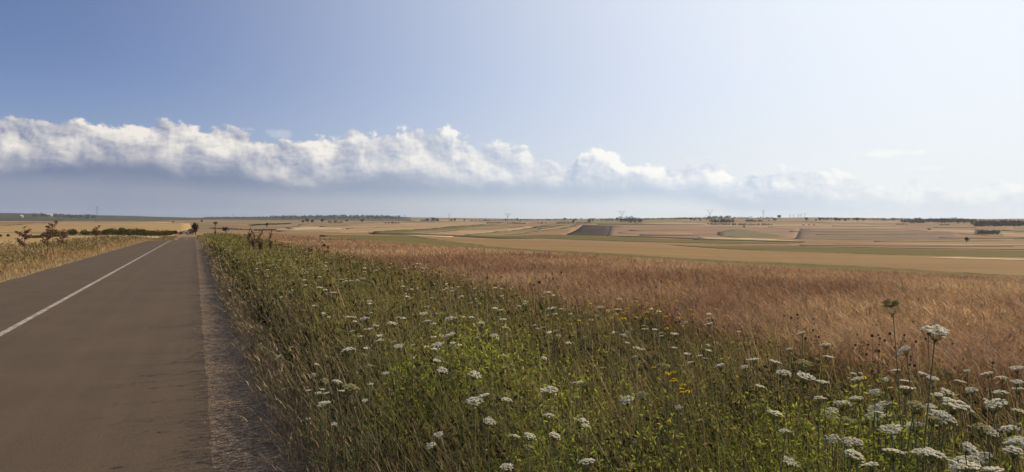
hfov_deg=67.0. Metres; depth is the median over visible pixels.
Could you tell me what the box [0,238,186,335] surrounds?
road centre line
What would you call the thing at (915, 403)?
wild carrot
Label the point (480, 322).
wild carrot
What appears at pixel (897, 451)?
wild carrot
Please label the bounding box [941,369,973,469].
wild carrot
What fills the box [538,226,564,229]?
field margin
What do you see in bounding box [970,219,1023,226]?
woodland
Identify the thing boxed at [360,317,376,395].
wild carrot
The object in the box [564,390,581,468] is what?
yellow flower
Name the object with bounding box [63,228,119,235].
hedge
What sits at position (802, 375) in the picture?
wild carrot
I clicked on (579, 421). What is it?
wild carrot
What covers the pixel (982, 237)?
field margin
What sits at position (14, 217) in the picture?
hills
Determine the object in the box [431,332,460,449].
wild carrot
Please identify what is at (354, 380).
wild carrot
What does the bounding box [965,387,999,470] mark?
wild carrot
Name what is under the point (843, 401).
wild carrot
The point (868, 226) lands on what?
field margin
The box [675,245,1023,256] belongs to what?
green strip
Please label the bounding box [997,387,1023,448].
wild carrot
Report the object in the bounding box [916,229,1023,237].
stubble field
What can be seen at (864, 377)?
yellow flower
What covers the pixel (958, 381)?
wild carrot
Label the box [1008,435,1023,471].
wild carrot
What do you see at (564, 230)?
stubble field
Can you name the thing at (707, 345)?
wild carrot
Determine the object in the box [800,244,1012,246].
field margin
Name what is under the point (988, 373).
wild carrot
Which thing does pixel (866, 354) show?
dead stalks
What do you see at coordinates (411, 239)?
green field
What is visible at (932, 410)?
wild carrot
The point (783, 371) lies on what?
wild carrot
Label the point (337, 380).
wild carrot
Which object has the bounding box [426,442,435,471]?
wild carrot
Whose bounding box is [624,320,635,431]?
yellow flower
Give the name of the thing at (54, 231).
dock plant
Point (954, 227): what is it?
field margin
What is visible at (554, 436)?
wild carrot
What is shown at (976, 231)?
orchard ground
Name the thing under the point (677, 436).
yellow flower
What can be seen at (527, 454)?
wild carrot
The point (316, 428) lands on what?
wild carrot
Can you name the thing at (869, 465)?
wild carrot
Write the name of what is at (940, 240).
field margin
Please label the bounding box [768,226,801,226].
field margin
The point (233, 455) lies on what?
straw litter
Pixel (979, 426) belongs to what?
wild carrot
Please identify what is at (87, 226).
stubble field
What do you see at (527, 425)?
yellow flower
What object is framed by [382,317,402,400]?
wild carrot
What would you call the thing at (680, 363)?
yellow flower
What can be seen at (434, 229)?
grass strip
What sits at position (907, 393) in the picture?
wild carrot
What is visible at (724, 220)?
woodland
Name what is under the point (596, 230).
ploughed field
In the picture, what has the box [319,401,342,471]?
wild carrot
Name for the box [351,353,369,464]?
wild carrot
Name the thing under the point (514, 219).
woodland
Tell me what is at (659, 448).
yellow flower
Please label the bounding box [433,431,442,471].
wild carrot
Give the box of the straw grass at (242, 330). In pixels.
[196,236,671,471]
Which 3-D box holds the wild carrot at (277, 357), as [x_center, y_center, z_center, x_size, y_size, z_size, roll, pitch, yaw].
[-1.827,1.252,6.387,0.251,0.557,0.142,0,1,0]
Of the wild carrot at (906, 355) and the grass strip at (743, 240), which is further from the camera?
the grass strip at (743, 240)
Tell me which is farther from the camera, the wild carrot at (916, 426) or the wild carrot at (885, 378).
the wild carrot at (885, 378)
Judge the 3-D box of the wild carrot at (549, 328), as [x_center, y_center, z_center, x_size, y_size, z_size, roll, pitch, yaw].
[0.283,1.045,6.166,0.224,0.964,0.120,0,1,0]
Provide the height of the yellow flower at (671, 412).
0.940 m
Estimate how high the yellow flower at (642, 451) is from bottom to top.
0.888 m
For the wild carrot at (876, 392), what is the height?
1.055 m
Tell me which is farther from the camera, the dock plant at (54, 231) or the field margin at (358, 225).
the field margin at (358, 225)
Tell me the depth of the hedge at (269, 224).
1218.06 m
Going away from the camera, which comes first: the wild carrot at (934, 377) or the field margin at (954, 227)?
the wild carrot at (934, 377)
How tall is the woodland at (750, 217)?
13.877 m
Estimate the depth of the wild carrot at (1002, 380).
3.20 m
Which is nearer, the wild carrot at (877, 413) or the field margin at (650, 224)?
the wild carrot at (877, 413)
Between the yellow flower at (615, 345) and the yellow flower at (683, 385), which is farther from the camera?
the yellow flower at (615, 345)
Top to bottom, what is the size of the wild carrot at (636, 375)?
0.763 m
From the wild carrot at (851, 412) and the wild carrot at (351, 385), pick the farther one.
the wild carrot at (351, 385)
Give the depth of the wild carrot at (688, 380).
4.63 m
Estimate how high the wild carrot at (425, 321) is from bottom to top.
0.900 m
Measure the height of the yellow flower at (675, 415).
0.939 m
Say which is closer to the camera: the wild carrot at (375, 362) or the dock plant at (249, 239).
the wild carrot at (375, 362)
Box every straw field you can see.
[286,227,340,228]
[402,235,452,236]
[698,237,791,240]
[803,221,936,222]
[862,243,1023,245]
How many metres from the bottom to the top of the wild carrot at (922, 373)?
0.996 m
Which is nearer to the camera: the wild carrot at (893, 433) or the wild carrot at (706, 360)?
the wild carrot at (893, 433)
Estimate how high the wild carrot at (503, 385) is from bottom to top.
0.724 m
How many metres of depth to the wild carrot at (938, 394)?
3.08 m
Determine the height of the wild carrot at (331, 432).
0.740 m
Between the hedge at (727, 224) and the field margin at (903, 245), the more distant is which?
the hedge at (727, 224)
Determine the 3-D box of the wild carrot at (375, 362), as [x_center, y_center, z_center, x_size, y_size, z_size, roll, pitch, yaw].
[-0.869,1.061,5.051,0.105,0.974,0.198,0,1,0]
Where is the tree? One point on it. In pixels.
(194, 227)
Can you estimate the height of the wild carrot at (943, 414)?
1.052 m
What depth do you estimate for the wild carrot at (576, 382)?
3.60 m
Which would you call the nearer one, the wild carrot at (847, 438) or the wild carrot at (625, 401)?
the wild carrot at (847, 438)
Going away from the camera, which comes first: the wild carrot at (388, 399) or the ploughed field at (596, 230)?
the wild carrot at (388, 399)
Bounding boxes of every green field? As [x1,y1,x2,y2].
[320,235,1022,281]
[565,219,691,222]
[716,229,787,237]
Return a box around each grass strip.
[373,224,511,234]
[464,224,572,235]
[464,235,794,243]
[616,236,698,238]
[693,239,794,241]
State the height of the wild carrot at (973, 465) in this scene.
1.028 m
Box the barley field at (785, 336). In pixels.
[209,233,1022,441]
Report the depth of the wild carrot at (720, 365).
3.85 m
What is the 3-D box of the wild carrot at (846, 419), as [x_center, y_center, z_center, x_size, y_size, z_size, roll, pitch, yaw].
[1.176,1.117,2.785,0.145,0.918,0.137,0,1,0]
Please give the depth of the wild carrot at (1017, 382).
2.81 m
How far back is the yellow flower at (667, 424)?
3.43 m
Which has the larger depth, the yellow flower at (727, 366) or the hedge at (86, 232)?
the hedge at (86, 232)
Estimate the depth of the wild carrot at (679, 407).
3.21 m
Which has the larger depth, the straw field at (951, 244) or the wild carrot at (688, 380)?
the straw field at (951, 244)
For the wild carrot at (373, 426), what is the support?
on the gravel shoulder
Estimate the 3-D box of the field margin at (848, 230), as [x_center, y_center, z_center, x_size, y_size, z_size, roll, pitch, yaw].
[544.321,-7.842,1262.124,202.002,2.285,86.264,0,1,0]
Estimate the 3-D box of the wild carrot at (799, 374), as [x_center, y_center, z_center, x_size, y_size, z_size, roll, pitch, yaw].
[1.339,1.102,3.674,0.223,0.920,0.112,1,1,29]
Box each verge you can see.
[0,237,179,282]
[196,231,1023,471]
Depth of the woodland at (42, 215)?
3894.76 m
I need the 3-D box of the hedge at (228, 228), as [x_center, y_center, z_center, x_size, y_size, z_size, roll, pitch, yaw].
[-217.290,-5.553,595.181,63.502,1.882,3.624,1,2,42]
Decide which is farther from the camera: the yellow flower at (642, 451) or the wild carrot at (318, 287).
the wild carrot at (318, 287)
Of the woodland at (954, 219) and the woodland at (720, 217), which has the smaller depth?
the woodland at (954, 219)
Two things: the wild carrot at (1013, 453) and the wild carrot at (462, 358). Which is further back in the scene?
the wild carrot at (462, 358)
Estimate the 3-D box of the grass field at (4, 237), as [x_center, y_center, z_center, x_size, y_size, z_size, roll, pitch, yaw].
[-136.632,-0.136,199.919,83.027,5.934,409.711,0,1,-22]
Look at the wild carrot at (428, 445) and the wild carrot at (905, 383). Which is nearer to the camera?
the wild carrot at (428, 445)
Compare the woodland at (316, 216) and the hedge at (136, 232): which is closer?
the hedge at (136, 232)
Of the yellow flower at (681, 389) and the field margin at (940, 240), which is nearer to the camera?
the yellow flower at (681, 389)
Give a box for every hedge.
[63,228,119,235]
[109,227,177,235]
[209,227,249,229]
[249,223,290,225]
[487,222,525,223]
[707,223,745,224]
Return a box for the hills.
[0,213,410,220]
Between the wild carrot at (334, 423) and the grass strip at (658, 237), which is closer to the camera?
the wild carrot at (334, 423)
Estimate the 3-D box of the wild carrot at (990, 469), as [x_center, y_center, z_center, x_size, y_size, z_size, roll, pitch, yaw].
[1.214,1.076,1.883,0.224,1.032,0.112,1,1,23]
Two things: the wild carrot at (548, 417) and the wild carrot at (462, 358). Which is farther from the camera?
the wild carrot at (462, 358)
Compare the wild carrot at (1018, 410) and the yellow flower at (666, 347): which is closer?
the wild carrot at (1018, 410)
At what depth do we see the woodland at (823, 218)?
3185.47 m
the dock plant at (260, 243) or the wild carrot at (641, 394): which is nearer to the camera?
the wild carrot at (641, 394)
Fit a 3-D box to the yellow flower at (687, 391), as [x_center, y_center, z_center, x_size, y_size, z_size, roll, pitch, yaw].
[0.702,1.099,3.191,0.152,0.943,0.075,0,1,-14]
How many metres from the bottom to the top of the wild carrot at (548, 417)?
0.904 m
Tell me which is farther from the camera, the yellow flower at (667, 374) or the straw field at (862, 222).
the straw field at (862, 222)
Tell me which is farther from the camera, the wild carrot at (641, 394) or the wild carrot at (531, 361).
the wild carrot at (531, 361)
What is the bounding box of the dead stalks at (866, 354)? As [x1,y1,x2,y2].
[262,244,1023,471]
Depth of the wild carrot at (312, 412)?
4.29 m
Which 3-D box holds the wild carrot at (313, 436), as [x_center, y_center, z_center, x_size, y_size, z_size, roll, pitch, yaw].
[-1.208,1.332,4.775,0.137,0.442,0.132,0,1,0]
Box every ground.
[0,217,1023,249]
[974,229,1002,234]
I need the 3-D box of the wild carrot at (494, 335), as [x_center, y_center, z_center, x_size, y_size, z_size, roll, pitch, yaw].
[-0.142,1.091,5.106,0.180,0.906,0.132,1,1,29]
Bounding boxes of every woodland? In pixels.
[31,213,95,217]
[202,216,269,218]
[270,214,399,218]
[469,218,574,220]
[586,217,709,220]
[618,216,641,222]
[708,215,730,218]
[709,218,733,222]
[733,216,772,218]
[818,217,899,219]
[900,217,924,222]
[924,217,976,221]
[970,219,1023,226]
[977,229,1000,233]
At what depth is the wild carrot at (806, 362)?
3.96 m
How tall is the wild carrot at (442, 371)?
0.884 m
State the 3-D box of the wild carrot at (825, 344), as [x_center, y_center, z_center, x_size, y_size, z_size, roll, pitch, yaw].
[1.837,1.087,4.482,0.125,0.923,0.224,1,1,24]
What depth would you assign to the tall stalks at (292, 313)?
6.90 m
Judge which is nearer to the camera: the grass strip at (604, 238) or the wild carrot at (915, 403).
the wild carrot at (915, 403)
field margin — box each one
[277,230,321,231]
[302,223,372,224]
[319,224,404,226]
[346,226,420,228]
[411,220,478,220]
[533,223,586,227]
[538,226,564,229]
[597,224,703,224]
[618,232,692,233]
[629,229,708,230]
[640,234,698,235]
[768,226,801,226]
[789,230,906,231]
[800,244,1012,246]
[816,234,916,234]
[842,226,895,226]
[874,240,1012,241]
[933,227,975,227]
[939,237,1023,238]
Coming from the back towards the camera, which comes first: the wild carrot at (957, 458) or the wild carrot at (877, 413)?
the wild carrot at (877, 413)
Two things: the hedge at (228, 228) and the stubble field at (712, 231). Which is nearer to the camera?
the hedge at (228, 228)
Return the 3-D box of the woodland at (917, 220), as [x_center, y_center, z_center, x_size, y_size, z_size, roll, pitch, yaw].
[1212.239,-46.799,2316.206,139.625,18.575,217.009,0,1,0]
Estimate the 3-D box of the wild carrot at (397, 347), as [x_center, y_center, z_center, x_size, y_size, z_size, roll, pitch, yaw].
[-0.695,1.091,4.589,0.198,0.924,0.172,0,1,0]
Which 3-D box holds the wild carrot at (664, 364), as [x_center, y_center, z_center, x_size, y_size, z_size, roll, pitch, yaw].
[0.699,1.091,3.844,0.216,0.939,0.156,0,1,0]
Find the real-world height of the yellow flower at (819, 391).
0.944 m
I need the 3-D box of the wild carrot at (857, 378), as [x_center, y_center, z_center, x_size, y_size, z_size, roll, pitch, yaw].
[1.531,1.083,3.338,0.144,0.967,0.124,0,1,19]
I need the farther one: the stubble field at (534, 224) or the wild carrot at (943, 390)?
the stubble field at (534, 224)
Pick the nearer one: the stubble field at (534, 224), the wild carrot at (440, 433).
the wild carrot at (440, 433)
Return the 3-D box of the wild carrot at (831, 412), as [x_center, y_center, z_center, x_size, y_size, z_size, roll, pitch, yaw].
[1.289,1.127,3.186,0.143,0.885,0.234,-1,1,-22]
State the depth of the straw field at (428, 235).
447.60 m
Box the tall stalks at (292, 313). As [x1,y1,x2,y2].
[231,263,391,471]
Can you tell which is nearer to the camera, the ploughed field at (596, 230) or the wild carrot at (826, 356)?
the wild carrot at (826, 356)
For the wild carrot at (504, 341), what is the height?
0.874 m
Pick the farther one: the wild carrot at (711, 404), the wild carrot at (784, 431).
the wild carrot at (711, 404)
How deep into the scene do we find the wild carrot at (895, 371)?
3.65 m
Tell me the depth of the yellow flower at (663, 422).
3.53 m
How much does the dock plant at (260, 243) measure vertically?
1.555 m
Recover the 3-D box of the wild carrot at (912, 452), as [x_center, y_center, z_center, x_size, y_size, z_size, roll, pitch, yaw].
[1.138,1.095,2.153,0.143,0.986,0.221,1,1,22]
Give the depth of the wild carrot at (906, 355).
2.53 m
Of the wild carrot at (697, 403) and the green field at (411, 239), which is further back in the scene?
the green field at (411, 239)
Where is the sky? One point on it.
(520, 109)
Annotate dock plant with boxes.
[14,226,31,258]
[39,229,54,255]
[45,220,59,255]
[56,229,69,254]
[92,225,100,248]
[247,230,252,252]
[250,228,257,246]
[256,229,262,248]
[268,231,272,247]
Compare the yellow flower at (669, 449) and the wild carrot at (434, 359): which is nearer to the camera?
the yellow flower at (669, 449)
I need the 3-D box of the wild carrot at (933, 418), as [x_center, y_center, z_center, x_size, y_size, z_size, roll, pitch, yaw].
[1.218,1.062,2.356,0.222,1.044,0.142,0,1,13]
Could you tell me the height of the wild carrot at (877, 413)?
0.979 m
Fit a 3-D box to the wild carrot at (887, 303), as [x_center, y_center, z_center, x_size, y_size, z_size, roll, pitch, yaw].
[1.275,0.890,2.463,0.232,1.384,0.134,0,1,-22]
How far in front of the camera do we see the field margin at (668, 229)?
1390.47 m
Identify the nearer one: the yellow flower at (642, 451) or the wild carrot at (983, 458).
the wild carrot at (983, 458)
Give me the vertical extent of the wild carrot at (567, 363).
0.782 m
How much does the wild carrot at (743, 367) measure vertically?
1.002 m
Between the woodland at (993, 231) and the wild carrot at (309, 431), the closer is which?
the wild carrot at (309, 431)
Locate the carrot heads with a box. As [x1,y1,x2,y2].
[224,248,740,440]
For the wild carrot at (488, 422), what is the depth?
3.01 m
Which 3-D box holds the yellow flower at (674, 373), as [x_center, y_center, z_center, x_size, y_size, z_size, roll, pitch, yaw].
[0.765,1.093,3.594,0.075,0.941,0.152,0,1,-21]
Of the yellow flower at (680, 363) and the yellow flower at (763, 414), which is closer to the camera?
the yellow flower at (763, 414)
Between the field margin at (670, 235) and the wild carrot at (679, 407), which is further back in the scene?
the field margin at (670, 235)
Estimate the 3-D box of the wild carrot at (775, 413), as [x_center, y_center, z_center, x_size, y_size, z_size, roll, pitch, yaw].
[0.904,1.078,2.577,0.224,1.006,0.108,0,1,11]
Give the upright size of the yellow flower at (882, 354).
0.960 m
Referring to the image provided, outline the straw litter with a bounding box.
[188,240,340,471]
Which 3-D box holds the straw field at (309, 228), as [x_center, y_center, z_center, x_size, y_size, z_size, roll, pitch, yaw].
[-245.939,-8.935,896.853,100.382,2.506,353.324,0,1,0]
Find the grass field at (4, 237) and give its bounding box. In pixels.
[0,233,177,243]
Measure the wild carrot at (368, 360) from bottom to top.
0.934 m
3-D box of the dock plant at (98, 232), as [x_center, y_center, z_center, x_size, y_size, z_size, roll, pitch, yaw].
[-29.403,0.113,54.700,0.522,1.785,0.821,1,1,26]
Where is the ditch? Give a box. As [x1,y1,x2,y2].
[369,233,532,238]
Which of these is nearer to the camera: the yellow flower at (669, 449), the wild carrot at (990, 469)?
the wild carrot at (990, 469)
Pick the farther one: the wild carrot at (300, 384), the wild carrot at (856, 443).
the wild carrot at (300, 384)
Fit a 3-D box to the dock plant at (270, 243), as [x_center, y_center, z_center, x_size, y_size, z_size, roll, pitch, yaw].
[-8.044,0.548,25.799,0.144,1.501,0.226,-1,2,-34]
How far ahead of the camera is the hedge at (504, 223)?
2229.05 m
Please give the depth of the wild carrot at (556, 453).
2.51 m
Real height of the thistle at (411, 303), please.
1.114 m
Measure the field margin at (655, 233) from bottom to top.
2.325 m
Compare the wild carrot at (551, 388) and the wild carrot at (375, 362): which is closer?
the wild carrot at (551, 388)
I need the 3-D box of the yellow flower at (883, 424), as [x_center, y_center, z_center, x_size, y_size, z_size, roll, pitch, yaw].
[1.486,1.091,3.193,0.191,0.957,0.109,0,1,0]
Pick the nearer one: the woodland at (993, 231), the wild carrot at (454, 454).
the wild carrot at (454, 454)
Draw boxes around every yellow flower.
[493,381,509,468]
[526,390,540,471]
[564,323,581,387]
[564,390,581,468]
[583,303,595,354]
[600,333,612,421]
[610,313,623,384]
[615,318,631,410]
[619,431,644,471]
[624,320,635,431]
[635,304,642,367]
[638,423,659,471]
[643,375,678,470]
[652,372,670,464]
[652,373,672,466]
[655,378,676,467]
[657,316,672,381]
[660,327,681,438]
[660,380,678,464]
[660,391,693,471]
[661,384,690,471]
[661,420,670,471]
[665,324,689,453]
[665,390,699,471]
[668,388,684,471]
[670,371,688,469]
[670,371,689,471]
[672,380,686,471]
[672,388,692,471]
[722,335,736,392]
[748,365,769,471]
[814,341,826,422]
[829,384,846,469]
[843,376,869,471]
[870,353,888,445]
[877,387,895,468]
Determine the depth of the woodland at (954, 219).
2348.19 m
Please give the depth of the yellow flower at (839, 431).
3.28 m
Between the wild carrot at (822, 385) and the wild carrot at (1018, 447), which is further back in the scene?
the wild carrot at (822, 385)
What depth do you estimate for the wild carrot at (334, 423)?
3.76 m
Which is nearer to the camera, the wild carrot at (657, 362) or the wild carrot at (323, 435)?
the wild carrot at (323, 435)
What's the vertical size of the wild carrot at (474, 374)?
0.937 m
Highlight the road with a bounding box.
[0,237,215,471]
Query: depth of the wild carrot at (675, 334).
5.28 m
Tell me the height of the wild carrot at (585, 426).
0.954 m
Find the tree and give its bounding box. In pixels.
[192,222,198,234]
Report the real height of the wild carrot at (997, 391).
0.996 m
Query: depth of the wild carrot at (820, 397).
2.72 m
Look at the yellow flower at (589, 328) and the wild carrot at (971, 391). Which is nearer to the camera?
the wild carrot at (971, 391)
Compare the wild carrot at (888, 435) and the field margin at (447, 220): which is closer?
the wild carrot at (888, 435)
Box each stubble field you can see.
[0,222,190,231]
[251,222,1013,246]
[258,222,531,231]
[413,226,531,234]
[509,225,581,234]
[607,226,799,237]
[634,222,896,228]
[714,240,1023,249]
[794,229,960,239]
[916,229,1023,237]
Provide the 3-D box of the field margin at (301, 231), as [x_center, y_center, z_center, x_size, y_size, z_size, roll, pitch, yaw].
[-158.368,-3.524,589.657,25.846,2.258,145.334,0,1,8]
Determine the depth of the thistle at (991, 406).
3.83 m
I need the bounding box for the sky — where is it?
[0,0,1023,218]
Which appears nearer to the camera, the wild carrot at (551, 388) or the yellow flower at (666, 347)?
the wild carrot at (551, 388)
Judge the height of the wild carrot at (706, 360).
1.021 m
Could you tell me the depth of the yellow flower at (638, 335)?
5.95 m
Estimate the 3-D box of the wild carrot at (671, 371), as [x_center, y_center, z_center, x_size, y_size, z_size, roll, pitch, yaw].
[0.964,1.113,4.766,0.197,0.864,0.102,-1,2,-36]
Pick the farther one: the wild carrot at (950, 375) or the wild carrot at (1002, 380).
the wild carrot at (1002, 380)
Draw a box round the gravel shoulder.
[195,237,342,471]
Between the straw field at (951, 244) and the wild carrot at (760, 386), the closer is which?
the wild carrot at (760, 386)
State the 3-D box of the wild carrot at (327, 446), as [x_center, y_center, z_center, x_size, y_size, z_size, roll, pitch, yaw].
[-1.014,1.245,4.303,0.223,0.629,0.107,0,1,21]
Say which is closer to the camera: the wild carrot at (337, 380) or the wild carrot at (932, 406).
the wild carrot at (932, 406)
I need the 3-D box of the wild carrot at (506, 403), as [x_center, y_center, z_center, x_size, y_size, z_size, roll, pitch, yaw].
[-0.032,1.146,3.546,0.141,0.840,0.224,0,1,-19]
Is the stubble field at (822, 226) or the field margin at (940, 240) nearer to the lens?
the field margin at (940, 240)
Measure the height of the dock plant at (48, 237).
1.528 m
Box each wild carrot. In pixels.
[276,355,306,411]
[289,346,319,433]
[291,373,317,471]
[293,363,318,471]
[303,391,324,471]
[304,286,323,334]
[304,390,321,471]
[305,417,322,470]
[307,422,345,471]
[309,378,328,471]
[313,404,347,471]
[315,392,334,470]
[318,388,337,470]
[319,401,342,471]
[320,316,337,382]
[323,383,359,471]
[328,379,353,471]
[338,390,363,469]
[340,347,370,455]
[341,330,365,466]
[344,399,371,471]
[346,316,368,389]
[350,364,377,471]
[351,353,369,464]
[359,383,378,470]
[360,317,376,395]
[365,328,375,422]
[366,339,397,468]
[373,325,386,429]
[378,372,402,471]
[381,344,408,471]
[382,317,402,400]
[383,321,402,409]
[401,344,426,456]
[413,312,427,366]
[422,320,434,429]
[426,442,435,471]
[428,342,452,454]
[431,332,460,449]
[432,358,448,467]
[432,366,460,471]
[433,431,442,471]
[443,316,469,414]
[444,342,460,466]
[450,397,483,471]
[450,450,462,471]
[459,370,494,471]
[460,357,479,455]
[464,416,495,471]
[475,393,503,471]
[478,321,496,432]
[483,333,501,455]
[495,309,516,382]
[495,326,508,389]
[499,397,519,471]
[499,463,512,471]
[502,366,513,417]
[508,434,519,471]
[519,325,543,387]
[524,432,535,471]
[524,445,533,471]
[525,356,547,471]
[532,385,556,471]
[538,307,560,374]
[542,413,554,471]
[549,431,560,471]
[551,449,560,471]
[559,417,588,471]
[560,342,578,420]
[563,381,594,470]
[568,381,584,450]
[577,458,594,471]
[580,336,595,421]
[581,424,596,471]
[604,395,633,471]
[613,308,625,359]
[614,341,635,404]
[627,355,636,403]
[630,391,648,470]
[637,363,673,471]
[641,328,655,382]
[650,335,673,397]
[653,347,678,426]
[659,332,679,385]
[674,405,703,471]
[678,361,702,410]
[686,355,708,459]
[688,358,714,438]
[698,349,722,469]
[700,322,719,429]
[706,344,726,454]
[713,363,744,471]
[730,365,755,470]
[741,358,770,456]
[749,384,768,467]
[758,359,783,456]
[766,369,790,470]
[767,409,784,471]
[769,348,797,466]
[770,371,814,471]
[779,429,791,471]
[783,456,797,471]
[792,359,813,469]
[792,396,826,471]
[797,331,820,453]
[809,400,861,471]
[816,380,845,470]
[818,355,850,448]
[821,343,840,430]
[822,407,845,470]
[824,434,838,471]
[837,416,853,468]
[839,437,853,471]
[840,372,857,471]
[845,395,863,470]
[845,449,863,471]
[846,413,879,471]
[847,437,863,471]
[849,376,879,469]
[853,403,883,471]
[859,461,878,471]
[863,413,895,471]
[868,389,895,471]
[869,377,891,470]
[872,411,882,471]
[877,424,902,471]
[878,299,905,471]
[878,401,916,471]
[882,448,906,471]
[889,386,915,470]
[890,369,922,467]
[895,379,920,466]
[896,403,937,471]
[897,345,923,471]
[903,371,941,471]
[903,400,926,471]
[903,421,923,471]
[910,448,929,471]
[914,387,953,471]
[917,375,957,470]
[918,372,953,471]
[919,324,966,471]
[921,447,949,471]
[924,415,940,468]
[927,409,938,471]
[928,410,950,471]
[930,393,946,471]
[937,414,957,471]
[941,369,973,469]
[942,397,973,469]
[949,463,964,471]
[950,455,975,469]
[950,459,981,471]
[954,380,980,471]
[960,389,1008,463]
[962,442,978,471]
[962,454,984,471]
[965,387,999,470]
[967,422,992,466]
[972,371,1021,471]
[977,451,992,471]
[980,466,1003,471]
[983,398,1007,471]
[983,426,998,465]
[987,376,1023,470]
[990,365,1023,471]
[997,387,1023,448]
[1000,425,1019,471]
[1002,437,1020,471]
[1002,445,1023,471]
[1005,435,1023,471]
[1006,379,1023,471]
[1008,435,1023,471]
[1012,408,1023,471]
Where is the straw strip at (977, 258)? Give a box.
[925,257,1023,259]
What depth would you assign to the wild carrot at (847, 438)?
2.44 m
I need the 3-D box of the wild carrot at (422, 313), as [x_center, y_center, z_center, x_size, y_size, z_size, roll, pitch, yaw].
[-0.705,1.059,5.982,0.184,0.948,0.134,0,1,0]
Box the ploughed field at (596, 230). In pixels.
[567,225,610,235]
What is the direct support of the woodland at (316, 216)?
on the hills
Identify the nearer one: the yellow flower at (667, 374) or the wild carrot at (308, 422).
the yellow flower at (667, 374)
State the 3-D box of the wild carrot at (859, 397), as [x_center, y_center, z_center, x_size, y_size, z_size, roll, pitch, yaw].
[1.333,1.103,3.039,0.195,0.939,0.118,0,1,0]
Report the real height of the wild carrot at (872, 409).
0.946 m
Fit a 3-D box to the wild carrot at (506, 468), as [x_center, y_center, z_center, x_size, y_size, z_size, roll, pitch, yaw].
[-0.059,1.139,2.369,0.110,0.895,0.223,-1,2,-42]
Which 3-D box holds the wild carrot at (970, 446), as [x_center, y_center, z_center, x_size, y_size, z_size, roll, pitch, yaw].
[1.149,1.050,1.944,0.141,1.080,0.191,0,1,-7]
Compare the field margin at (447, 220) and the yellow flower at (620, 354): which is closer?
the yellow flower at (620, 354)
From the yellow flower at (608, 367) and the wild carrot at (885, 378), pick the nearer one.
the wild carrot at (885, 378)
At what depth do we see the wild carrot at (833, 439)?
2.45 m
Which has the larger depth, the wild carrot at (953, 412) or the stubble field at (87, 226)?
the stubble field at (87, 226)
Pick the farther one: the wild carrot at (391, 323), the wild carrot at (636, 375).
the wild carrot at (391, 323)
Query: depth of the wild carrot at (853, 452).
2.26 m
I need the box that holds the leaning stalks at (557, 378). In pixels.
[216,273,1021,471]
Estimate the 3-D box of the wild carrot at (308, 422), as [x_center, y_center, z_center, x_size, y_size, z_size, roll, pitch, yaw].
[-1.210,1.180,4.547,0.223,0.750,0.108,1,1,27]
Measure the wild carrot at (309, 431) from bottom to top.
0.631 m
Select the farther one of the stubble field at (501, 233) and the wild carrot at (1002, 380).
the stubble field at (501, 233)
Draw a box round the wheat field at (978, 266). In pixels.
[412,236,1023,275]
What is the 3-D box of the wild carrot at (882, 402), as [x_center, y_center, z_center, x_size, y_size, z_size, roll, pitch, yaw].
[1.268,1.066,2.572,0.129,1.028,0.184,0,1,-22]
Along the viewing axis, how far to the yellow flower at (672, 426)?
3.38 m

